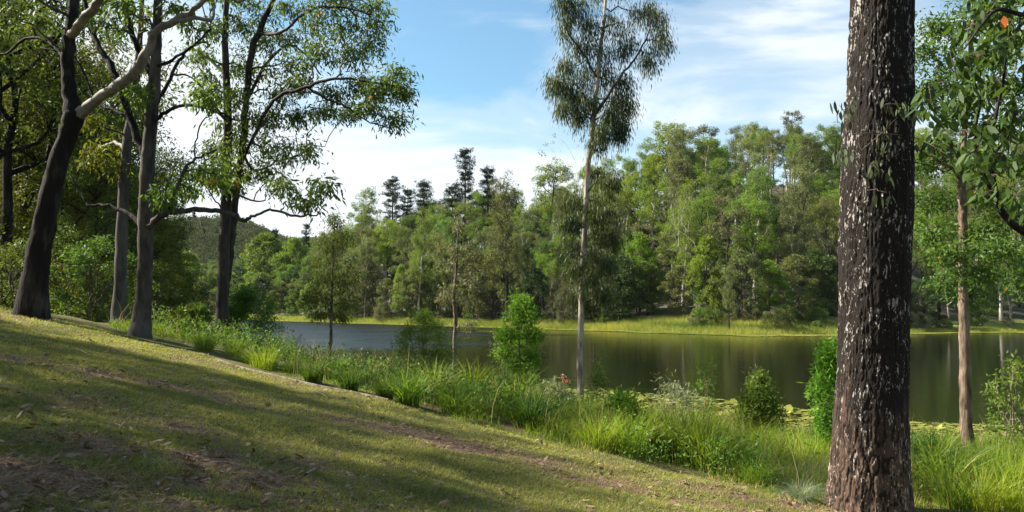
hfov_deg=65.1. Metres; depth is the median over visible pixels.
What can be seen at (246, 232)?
distant forest
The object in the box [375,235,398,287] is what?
gum tree
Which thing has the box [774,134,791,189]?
gum tree
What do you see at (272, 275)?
bushy tree
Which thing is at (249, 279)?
bushy tree
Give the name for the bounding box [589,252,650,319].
bushy tree
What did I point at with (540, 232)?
bushy tree
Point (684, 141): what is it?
gum tree
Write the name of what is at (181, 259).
woodland gum
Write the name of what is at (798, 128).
gum tree
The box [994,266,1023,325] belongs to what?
gum tree
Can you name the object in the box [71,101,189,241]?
woodland gum
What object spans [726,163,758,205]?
bushy tree
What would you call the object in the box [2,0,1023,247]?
sky
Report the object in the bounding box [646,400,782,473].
grass tussock
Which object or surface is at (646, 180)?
gum tree
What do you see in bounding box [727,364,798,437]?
conical shrub
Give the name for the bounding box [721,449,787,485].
grass tussock
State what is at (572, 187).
gum tree
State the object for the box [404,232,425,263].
gum tree
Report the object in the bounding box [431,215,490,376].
young tree
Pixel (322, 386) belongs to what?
lawn edging
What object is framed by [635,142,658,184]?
gum tree
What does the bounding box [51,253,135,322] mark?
understorey bush
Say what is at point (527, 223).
gum tree
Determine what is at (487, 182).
hoop pine
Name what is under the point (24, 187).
woodland gum
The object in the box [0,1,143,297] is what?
woodland gum
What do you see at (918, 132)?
gum tree
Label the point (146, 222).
gum tree
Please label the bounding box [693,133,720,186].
gum tree
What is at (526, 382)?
strap leaved tussock
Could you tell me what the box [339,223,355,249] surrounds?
gum tree
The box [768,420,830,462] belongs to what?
grass tussock
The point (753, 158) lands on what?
gum tree
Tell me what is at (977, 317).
bushy tree
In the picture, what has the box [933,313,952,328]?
shore shrub
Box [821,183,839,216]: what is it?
gum tree
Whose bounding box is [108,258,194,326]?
understorey bush
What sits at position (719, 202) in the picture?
gum tree
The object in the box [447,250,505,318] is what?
bushy tree
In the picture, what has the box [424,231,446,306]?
gum tree
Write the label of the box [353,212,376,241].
gum tree
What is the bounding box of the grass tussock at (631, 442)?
[560,399,672,456]
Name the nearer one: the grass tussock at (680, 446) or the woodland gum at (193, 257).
the grass tussock at (680, 446)
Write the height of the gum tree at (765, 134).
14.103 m
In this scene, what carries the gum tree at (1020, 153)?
on the hillside
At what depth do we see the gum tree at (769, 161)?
156.33 m
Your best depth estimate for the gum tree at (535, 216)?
189.09 m
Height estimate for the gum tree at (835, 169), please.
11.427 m
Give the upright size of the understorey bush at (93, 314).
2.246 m
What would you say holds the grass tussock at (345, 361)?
on the lawn ground at (218, 353)
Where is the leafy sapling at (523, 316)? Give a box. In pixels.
[487,288,549,391]
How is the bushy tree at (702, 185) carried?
on the hillside
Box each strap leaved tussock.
[281,351,338,383]
[291,361,379,390]
[354,367,431,399]
[361,357,452,406]
[407,356,475,386]
[431,352,512,384]
[446,359,529,390]
[477,363,558,395]
[490,377,593,431]
[703,427,769,459]
[741,432,815,470]
[910,421,1021,491]
[910,423,1003,493]
[910,426,996,459]
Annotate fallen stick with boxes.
[138,429,165,434]
[305,467,320,474]
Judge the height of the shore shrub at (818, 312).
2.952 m
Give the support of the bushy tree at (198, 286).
on the hillside
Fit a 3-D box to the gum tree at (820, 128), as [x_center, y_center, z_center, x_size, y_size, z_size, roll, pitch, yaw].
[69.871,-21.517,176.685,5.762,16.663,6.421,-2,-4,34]
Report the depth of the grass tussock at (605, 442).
11.58 m
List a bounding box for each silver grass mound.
[762,476,865,510]
[768,439,925,502]
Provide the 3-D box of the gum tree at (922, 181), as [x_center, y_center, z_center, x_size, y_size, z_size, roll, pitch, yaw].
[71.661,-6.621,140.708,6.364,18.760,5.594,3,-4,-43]
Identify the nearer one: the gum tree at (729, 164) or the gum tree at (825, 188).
the gum tree at (825, 188)
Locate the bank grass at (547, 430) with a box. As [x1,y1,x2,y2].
[105,316,1023,511]
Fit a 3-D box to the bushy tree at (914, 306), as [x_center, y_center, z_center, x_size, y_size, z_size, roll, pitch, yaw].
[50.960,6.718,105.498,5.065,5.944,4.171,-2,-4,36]
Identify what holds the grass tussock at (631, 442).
on the lawn ground at (218, 353)
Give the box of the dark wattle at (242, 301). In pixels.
[212,283,291,351]
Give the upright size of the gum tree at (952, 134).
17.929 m
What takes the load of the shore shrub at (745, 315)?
on the hillside
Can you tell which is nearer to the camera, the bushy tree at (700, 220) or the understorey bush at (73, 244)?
the understorey bush at (73, 244)
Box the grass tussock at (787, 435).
[753,419,815,447]
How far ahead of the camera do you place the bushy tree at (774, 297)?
101.50 m
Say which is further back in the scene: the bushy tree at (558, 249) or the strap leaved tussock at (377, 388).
the bushy tree at (558, 249)
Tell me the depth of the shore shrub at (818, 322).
96.62 m
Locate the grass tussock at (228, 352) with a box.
[214,335,259,356]
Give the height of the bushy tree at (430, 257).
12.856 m
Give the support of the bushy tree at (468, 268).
on the hillside
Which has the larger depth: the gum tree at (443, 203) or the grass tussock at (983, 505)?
the gum tree at (443, 203)
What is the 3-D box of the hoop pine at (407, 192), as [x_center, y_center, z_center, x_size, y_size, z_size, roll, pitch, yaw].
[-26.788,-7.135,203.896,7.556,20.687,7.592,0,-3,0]
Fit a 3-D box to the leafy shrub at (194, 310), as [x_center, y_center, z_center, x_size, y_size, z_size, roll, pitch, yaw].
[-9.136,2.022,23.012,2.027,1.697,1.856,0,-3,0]
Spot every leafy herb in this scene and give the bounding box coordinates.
[594,385,649,430]
[910,428,957,456]
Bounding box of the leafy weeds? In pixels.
[152,304,1023,502]
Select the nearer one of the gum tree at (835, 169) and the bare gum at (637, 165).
the gum tree at (835, 169)
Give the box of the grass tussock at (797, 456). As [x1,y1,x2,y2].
[748,421,830,478]
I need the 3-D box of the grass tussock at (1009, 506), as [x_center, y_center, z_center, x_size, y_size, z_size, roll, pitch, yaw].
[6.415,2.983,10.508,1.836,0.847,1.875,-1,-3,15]
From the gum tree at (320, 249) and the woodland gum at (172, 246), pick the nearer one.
the woodland gum at (172, 246)
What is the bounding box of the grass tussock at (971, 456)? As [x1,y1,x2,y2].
[911,430,1021,481]
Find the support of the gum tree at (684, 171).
on the hillside
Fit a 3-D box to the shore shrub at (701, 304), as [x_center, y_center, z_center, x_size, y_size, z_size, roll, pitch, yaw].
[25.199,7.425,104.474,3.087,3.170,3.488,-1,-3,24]
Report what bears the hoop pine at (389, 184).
on the hillside
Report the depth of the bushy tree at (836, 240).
132.33 m
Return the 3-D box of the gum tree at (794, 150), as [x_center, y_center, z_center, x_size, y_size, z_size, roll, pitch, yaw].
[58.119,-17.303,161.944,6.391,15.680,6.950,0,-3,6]
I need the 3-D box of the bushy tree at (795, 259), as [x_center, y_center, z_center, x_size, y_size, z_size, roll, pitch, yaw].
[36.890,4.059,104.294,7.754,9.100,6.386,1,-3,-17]
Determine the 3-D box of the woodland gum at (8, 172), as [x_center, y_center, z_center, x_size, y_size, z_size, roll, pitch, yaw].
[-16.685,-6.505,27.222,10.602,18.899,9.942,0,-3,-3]
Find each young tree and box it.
[298,204,369,364]
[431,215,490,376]
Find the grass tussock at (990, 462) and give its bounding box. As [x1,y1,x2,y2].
[910,433,1023,499]
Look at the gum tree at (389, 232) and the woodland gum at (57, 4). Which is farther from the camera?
the gum tree at (389, 232)
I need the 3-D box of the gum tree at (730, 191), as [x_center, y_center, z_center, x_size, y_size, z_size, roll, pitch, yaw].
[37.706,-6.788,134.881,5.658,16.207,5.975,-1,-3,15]
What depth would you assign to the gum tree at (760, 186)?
115.29 m
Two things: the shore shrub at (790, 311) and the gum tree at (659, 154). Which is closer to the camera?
the shore shrub at (790, 311)
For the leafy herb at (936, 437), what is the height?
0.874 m
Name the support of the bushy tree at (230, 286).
on the hillside
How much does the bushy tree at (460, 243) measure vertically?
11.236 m
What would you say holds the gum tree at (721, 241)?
on the hillside
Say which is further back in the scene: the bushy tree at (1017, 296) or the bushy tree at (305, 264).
the bushy tree at (305, 264)
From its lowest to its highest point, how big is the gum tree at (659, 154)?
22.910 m
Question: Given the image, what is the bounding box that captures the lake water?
[161,318,1023,439]
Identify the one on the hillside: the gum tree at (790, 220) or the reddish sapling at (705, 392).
the gum tree at (790, 220)
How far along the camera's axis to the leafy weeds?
13.60 m
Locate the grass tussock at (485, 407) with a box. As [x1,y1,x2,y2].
[458,392,499,417]
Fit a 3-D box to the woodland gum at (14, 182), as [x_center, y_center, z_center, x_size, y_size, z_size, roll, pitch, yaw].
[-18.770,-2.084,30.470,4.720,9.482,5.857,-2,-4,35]
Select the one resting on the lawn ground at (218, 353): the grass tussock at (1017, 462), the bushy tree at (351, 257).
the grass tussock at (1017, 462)
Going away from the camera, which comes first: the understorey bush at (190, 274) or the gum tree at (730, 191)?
the understorey bush at (190, 274)
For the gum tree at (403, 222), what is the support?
on the hillside
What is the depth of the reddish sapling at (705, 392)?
16.07 m
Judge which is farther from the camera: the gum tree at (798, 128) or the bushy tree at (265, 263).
the bushy tree at (265, 263)
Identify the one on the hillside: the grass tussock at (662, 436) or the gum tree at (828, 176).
the gum tree at (828, 176)
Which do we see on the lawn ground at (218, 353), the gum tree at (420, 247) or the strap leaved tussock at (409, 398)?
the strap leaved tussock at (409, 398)
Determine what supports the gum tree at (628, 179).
on the hillside
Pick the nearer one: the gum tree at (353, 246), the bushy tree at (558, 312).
the bushy tree at (558, 312)
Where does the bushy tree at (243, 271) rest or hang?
on the hillside
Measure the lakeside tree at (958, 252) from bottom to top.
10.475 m
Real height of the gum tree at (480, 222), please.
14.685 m
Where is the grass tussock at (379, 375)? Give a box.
[340,365,389,384]
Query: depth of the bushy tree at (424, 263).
137.98 m
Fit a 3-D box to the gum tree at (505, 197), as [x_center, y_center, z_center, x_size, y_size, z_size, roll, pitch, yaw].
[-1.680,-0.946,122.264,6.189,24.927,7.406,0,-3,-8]
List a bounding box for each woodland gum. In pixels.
[0,0,108,181]
[0,0,145,191]
[0,0,190,307]
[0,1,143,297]
[0,12,139,314]
[0,82,110,216]
[0,108,90,241]
[0,124,86,242]
[0,132,99,246]
[0,132,115,276]
[2,30,138,232]
[3,19,177,247]
[14,40,209,322]
[27,187,116,303]
[34,124,157,309]
[66,196,133,262]
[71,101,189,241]
[78,132,181,275]
[101,184,192,289]
[109,148,194,306]
[128,183,197,275]
[132,224,194,308]
[133,215,200,271]
[154,223,205,306]
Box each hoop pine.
[271,227,280,270]
[300,223,311,249]
[377,175,406,266]
[397,188,415,229]
[408,178,436,249]
[441,184,463,244]
[445,147,480,259]
[477,165,501,243]
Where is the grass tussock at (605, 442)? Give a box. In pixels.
[522,404,644,452]
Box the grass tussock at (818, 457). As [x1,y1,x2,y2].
[793,441,829,468]
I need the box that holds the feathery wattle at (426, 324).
[386,308,467,380]
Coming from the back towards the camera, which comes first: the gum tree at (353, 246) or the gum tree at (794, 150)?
the gum tree at (353, 246)
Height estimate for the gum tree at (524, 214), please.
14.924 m
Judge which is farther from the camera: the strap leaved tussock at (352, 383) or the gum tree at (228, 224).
the gum tree at (228, 224)
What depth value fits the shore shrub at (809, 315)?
100.50 m
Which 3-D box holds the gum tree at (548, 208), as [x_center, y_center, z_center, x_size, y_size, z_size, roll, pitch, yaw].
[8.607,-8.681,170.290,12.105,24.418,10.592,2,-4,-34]
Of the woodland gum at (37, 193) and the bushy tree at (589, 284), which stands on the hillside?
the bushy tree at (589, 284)
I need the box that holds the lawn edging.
[215,358,388,400]
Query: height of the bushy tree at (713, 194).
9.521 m
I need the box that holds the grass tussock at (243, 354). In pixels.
[230,344,269,362]
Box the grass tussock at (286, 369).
[270,354,304,372]
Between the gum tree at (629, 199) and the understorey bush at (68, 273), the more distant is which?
the gum tree at (629, 199)
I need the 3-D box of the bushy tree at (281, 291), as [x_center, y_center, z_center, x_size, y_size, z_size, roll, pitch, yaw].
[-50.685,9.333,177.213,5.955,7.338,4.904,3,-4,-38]
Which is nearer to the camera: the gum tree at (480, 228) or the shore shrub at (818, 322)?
the shore shrub at (818, 322)
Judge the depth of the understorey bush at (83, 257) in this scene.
21.05 m
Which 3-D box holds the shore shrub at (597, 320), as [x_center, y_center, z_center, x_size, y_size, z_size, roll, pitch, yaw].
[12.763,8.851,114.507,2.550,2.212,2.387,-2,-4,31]
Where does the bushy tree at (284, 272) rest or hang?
on the hillside
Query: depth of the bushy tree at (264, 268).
198.44 m
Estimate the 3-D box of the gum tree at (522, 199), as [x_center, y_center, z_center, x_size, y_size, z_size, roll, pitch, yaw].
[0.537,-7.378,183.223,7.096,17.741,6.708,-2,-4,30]
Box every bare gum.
[538,123,622,210]
[610,151,644,192]
[650,188,741,301]
[812,218,839,258]
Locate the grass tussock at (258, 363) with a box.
[222,339,296,370]
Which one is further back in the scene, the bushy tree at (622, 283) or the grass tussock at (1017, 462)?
the bushy tree at (622, 283)
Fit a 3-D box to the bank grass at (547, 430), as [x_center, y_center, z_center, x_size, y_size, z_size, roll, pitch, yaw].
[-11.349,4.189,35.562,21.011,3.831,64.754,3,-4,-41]
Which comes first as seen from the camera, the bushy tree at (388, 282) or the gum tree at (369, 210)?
the bushy tree at (388, 282)
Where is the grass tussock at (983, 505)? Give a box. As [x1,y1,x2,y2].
[912,457,1022,511]
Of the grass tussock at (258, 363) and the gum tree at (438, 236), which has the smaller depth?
the grass tussock at (258, 363)
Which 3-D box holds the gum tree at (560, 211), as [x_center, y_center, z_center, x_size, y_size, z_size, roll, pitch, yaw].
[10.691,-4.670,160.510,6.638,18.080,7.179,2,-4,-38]
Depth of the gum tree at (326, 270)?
167.64 m
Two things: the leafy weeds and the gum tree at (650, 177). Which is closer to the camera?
the leafy weeds
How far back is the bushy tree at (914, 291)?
104.87 m
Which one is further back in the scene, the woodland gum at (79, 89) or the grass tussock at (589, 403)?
the woodland gum at (79, 89)
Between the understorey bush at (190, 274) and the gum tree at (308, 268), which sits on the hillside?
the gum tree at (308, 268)
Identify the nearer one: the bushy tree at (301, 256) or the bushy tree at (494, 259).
the bushy tree at (494, 259)
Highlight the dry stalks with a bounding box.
[110,297,1023,499]
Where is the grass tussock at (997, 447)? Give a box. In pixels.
[944,428,1022,472]
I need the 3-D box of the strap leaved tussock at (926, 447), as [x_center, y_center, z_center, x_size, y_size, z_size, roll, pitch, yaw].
[5.913,2.963,11.720,2.513,1.071,2.426,0,-3,-4]
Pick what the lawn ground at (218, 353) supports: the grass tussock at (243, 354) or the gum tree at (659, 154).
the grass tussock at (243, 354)
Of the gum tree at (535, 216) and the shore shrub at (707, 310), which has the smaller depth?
the shore shrub at (707, 310)
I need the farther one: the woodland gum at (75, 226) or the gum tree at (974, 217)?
the gum tree at (974, 217)
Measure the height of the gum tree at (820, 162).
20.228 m
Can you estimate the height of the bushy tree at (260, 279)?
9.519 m
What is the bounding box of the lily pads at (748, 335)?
[255,319,1023,336]
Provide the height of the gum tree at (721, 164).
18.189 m
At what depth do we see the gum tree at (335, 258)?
182.63 m
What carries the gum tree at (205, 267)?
on the hillside
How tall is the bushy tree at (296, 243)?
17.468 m
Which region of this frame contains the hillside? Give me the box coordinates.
[13,185,1023,334]
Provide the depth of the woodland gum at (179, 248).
58.25 m
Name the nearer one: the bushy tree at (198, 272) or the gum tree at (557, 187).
the gum tree at (557, 187)
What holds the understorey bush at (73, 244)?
on the lawn ground at (218, 353)
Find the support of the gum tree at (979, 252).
on the hillside
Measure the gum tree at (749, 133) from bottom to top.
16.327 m
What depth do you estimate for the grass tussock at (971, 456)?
11.82 m
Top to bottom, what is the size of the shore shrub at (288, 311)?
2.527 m
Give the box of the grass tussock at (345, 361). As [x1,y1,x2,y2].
[326,353,362,372]
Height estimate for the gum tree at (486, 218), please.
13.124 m
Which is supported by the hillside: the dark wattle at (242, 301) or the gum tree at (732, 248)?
the gum tree at (732, 248)
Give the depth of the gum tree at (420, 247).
136.40 m
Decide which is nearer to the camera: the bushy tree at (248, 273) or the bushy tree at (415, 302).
the bushy tree at (415, 302)
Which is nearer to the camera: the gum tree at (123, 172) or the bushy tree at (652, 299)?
the gum tree at (123, 172)
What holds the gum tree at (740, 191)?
on the hillside
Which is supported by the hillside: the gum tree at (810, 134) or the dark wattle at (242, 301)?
the gum tree at (810, 134)
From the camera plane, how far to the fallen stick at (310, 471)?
6.73 m
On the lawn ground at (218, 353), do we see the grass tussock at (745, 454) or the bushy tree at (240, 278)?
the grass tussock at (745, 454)
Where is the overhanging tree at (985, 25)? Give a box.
[906,0,1023,235]
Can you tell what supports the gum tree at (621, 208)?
on the hillside
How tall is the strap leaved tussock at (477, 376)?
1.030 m
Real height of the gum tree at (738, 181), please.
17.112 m
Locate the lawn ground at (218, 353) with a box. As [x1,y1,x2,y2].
[0,306,1017,511]
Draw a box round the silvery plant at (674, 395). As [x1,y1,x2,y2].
[639,370,702,429]
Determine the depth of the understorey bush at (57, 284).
21.89 m
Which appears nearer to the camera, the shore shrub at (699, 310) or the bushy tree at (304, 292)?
the shore shrub at (699, 310)
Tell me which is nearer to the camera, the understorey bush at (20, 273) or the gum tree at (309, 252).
the understorey bush at (20, 273)
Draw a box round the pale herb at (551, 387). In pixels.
[538,374,587,413]
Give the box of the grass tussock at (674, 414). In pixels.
[647,402,703,431]
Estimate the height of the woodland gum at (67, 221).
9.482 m
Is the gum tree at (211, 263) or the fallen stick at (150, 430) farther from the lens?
the gum tree at (211, 263)
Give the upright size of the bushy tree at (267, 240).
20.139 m
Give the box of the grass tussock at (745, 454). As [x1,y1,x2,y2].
[702,427,793,473]
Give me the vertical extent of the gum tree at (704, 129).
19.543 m
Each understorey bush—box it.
[0,191,33,283]
[0,214,112,289]
[0,231,92,313]
[0,243,57,307]
[13,241,109,317]
[49,234,159,322]
[50,258,113,318]
[50,261,99,320]
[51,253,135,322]
[66,265,154,323]
[69,230,136,316]
[93,276,168,320]
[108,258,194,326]
[113,256,196,317]
[128,265,212,321]
[153,266,215,320]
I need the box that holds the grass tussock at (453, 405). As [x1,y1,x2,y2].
[422,378,499,415]
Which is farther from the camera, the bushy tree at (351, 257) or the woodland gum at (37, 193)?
the bushy tree at (351, 257)
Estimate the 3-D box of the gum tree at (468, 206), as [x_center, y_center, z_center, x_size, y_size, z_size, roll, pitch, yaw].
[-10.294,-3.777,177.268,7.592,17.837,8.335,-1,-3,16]
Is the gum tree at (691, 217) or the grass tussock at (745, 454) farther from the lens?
the gum tree at (691, 217)
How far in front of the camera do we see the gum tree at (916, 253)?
120.68 m
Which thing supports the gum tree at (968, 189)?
on the hillside
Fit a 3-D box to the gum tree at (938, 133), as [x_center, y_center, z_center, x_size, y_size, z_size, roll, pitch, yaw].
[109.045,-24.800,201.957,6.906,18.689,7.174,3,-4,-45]
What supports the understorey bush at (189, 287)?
on the lawn ground at (218, 353)
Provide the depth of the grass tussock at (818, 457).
12.73 m
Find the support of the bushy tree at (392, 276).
on the hillside
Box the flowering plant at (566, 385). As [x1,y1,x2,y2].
[554,377,572,404]
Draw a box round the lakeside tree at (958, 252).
[913,0,1023,449]
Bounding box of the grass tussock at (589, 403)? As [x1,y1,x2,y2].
[575,394,602,409]
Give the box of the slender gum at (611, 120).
[536,0,679,401]
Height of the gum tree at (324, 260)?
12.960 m
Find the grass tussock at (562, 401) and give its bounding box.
[527,386,595,414]
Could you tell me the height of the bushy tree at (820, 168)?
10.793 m
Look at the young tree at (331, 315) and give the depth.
43.90 m
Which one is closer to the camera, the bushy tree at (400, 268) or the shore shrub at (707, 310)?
the shore shrub at (707, 310)
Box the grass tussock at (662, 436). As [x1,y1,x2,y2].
[610,398,714,455]
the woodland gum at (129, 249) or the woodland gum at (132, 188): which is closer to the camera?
the woodland gum at (132, 188)
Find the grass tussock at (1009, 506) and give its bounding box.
[934,457,1023,511]
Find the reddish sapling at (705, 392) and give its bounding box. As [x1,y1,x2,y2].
[687,358,727,428]
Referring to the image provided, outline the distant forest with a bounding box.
[50,213,373,281]
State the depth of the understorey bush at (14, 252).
24.00 m
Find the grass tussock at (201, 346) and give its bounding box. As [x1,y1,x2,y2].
[170,328,229,351]
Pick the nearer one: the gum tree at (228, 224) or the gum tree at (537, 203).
the gum tree at (228, 224)
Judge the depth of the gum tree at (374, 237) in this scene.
173.68 m
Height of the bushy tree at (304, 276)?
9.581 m
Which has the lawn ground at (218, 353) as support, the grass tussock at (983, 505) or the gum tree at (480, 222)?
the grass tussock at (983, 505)
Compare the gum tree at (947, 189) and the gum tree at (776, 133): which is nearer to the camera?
the gum tree at (947, 189)
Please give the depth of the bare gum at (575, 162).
183.36 m
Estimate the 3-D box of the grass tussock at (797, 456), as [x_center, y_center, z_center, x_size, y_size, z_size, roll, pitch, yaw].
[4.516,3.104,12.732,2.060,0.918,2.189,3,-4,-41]
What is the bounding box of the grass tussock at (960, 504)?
[914,461,1007,510]
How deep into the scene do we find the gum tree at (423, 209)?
181.88 m
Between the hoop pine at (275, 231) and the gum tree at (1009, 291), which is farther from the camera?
the hoop pine at (275, 231)
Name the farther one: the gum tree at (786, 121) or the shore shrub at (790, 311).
the gum tree at (786, 121)
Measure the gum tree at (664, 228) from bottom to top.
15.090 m
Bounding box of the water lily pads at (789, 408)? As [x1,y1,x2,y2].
[539,384,1023,443]
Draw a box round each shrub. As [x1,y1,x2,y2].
[161,297,228,335]
[281,308,294,316]
[462,313,474,320]
[585,358,610,407]
[592,312,605,321]
[595,316,609,324]
[687,313,701,326]
[690,307,710,322]
[693,307,723,326]
[695,302,714,316]
[707,303,732,320]
[724,312,737,322]
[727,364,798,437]
[737,306,761,321]
[761,307,788,328]
[772,304,800,322]
[792,304,815,321]
[798,333,836,458]
[804,306,828,323]
[810,320,822,328]
[911,311,934,328]
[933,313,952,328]
[937,318,953,329]
[976,349,1023,450]
[1000,317,1016,327]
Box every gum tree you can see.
[0,0,215,320]
[40,0,346,337]
[74,0,177,323]
[168,0,425,336]
[193,263,207,301]
[203,259,217,274]
[234,258,244,267]
[296,255,317,298]
[307,249,323,257]
[309,245,321,257]
[310,237,336,279]
[312,268,325,294]
[314,252,336,309]
[317,260,334,310]
[320,228,349,270]
[335,229,350,253]
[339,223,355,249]
[346,185,380,242]
[346,237,364,254]
[350,225,377,301]
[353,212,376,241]
[355,239,374,316]
[356,231,381,293]
[356,242,380,304]
[361,257,380,314]
[371,216,404,297]
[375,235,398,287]
[384,223,396,241]
[387,225,414,302]
[394,213,420,260]
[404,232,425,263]
[405,209,441,316]
[407,249,428,290]
[419,205,437,233]
[423,213,447,242]
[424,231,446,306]
[426,204,453,242]
[430,215,465,253]
[431,226,446,240]
[432,253,444,302]
[435,197,453,218]
[436,204,454,237]
[449,198,482,249]
[462,217,484,276]
[462,241,476,263]
[464,190,489,244]
[467,205,486,246]
[469,212,485,246]
[471,230,496,294]
[474,223,499,252]
[475,245,499,299]
[482,169,521,322]
[484,209,498,225]
[484,225,503,249]
[485,198,502,232]
[486,213,505,233]
[497,215,518,247]
[503,185,531,230]
[509,202,523,236]
[509,218,535,243]
[510,251,527,292]
[512,210,534,257]
[512,221,536,282]
[512,228,537,272]
[515,237,538,302]
[517,158,574,261]
[524,232,551,303]
[527,209,539,224]
[528,252,552,315]
[530,238,554,310]
[531,196,544,222]
[538,199,554,233]
[538,213,555,263]
[544,258,560,317]
[548,189,581,250]
[548,224,576,268]
[550,184,570,220]
[550,209,559,244]
[556,214,580,243]
[557,181,580,210]
[575,165,596,197]
[575,191,609,254]
[576,165,606,198]
[576,184,607,280]
[594,181,641,240]
[597,193,630,255]
[600,157,624,183]
[606,242,631,303]
[615,154,637,216]
[615,192,633,228]
[617,172,648,243]
[619,158,644,207]
[625,188,660,229]
[629,218,674,305]
[630,175,671,281]
[633,188,659,236]
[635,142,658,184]
[637,152,662,186]
[641,120,694,224]
[648,154,668,211]
[649,205,693,299]
[659,155,678,234]
[661,143,700,201]
[662,124,698,205]
[662,157,697,232]
[665,198,705,306]
[667,183,688,251]
[672,172,707,269]
[673,132,693,153]
[676,201,701,283]
[679,195,724,287]
[687,124,719,188]
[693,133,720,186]
[694,149,717,185]
[696,187,718,269]
[697,207,753,271]
[699,156,740,241]
[700,220,731,266]
[704,144,739,220]
[707,190,747,279]
[716,151,737,175]
[720,168,748,242]
[722,262,739,328]
[723,196,782,307]
[724,124,746,170]
[724,138,764,177]
[728,234,752,298]
[731,174,771,217]
[732,164,787,298]
[733,120,757,162]
[735,185,764,260]
[742,125,757,165]
[746,162,778,239]
[748,129,776,164]
[749,124,772,165]
[751,213,782,287]
[756,155,776,202]
[761,136,783,196]
[764,128,784,180]
[768,241,786,292]
[770,170,794,216]
[770,202,818,304]
[773,166,825,290]
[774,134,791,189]
[778,191,800,238]
[779,120,809,192]
[780,110,804,185]
[782,180,812,245]
[783,133,816,192]
[788,134,835,208]
[789,131,821,164]
[799,161,822,194]
[802,191,839,264]
[803,173,837,206]
[808,193,839,256]
[815,170,832,196]
[816,124,840,180]
[816,133,825,147]
[817,121,842,202]
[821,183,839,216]
[824,0,989,511]
[825,134,842,195]
[827,163,840,192]
[912,207,937,270]
[912,224,938,299]
[912,239,921,258]
[913,188,938,278]
[913,211,958,311]
[914,125,934,171]
[914,170,936,264]
[916,147,949,191]
[917,235,951,319]
[922,174,956,219]
[928,230,956,299]
[930,127,957,173]
[930,256,954,325]
[937,176,976,262]
[939,171,984,234]
[940,159,974,237]
[946,130,968,163]
[946,144,971,205]
[949,171,977,213]
[953,211,1007,318]
[967,204,982,267]
[976,173,1023,227]
[979,221,1023,320]
[984,206,1020,239]
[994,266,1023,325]
[997,240,1016,314]
[1000,161,1023,250]
[1008,129,1023,156]
[1010,144,1023,180]
[1011,149,1023,182]
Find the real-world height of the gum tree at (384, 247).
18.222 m
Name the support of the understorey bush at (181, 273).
on the lawn ground at (218, 353)
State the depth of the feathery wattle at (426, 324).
29.71 m
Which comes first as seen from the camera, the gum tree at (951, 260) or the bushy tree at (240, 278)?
the gum tree at (951, 260)
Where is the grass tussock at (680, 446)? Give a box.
[616,396,754,465]
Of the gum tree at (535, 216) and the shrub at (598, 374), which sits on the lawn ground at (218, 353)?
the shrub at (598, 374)
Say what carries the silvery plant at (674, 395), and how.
on the lawn ground at (218, 353)
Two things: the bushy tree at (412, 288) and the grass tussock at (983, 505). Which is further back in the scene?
the bushy tree at (412, 288)
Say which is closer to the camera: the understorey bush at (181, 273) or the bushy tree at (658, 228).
the understorey bush at (181, 273)
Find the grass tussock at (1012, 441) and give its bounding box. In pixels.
[986,422,1022,452]
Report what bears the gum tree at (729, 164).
on the hillside
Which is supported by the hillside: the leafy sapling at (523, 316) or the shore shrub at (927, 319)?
the shore shrub at (927, 319)
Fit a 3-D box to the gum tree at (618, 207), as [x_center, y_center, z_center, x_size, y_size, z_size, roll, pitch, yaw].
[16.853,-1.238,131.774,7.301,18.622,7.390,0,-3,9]
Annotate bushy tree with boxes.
[179,250,210,305]
[185,277,211,305]
[194,277,210,304]
[204,288,216,312]
[206,263,217,279]
[209,268,238,298]
[212,282,233,302]
[214,276,235,306]
[229,283,245,304]
[232,265,246,275]
[232,275,244,291]
[234,264,247,278]
[237,271,252,285]
[239,231,285,278]
[244,276,264,309]
[245,272,272,312]
[249,276,275,315]
[254,260,271,274]
[260,263,276,290]
[261,290,281,316]
[266,269,276,305]
[267,235,309,278]
[270,264,289,303]
[271,264,300,308]
[271,282,294,310]
[276,265,307,307]
[284,290,303,315]
[285,272,317,313]
[291,251,306,267]
[295,282,322,313]
[300,258,310,271]
[317,271,345,313]
[325,251,378,316]
[342,255,387,317]
[372,278,400,319]
[373,305,387,320]
[382,238,413,284]
[389,263,410,317]
[391,268,429,318]
[398,256,448,314]
[407,248,449,291]
[414,265,447,311]
[422,251,470,318]
[441,230,471,257]
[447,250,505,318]
[459,245,470,278]
[463,261,477,302]
[468,247,516,319]
[499,274,533,316]
[513,268,556,317]
[515,228,555,288]
[532,213,552,236]
[544,270,578,318]
[549,252,578,303]
[551,240,578,267]
[553,286,576,324]
[567,245,615,320]
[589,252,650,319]
[598,286,621,321]
[613,258,640,309]
[614,229,662,296]
[617,231,664,315]
[622,183,662,234]
[624,255,671,315]
[636,219,668,271]
[647,209,691,266]
[656,180,678,220]
[657,265,695,315]
[682,234,729,308]
[683,202,712,255]
[686,271,729,308]
[691,163,707,195]
[691,233,731,272]
[703,247,771,319]
[705,188,727,222]
[712,196,734,238]
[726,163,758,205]
[748,205,796,269]
[748,259,796,316]
[766,253,828,313]
[785,248,838,314]
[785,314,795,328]
[795,203,837,257]
[806,259,837,308]
[810,217,838,257]
[811,148,837,185]
[818,258,838,315]
[910,278,948,325]
[910,299,920,323]
[921,183,949,219]
[968,265,996,306]
[968,272,1001,325]
[1001,250,1023,306]
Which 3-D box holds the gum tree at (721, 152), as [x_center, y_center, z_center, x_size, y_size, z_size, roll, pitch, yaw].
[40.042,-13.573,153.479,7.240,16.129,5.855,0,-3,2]
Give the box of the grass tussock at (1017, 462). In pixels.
[916,430,1023,495]

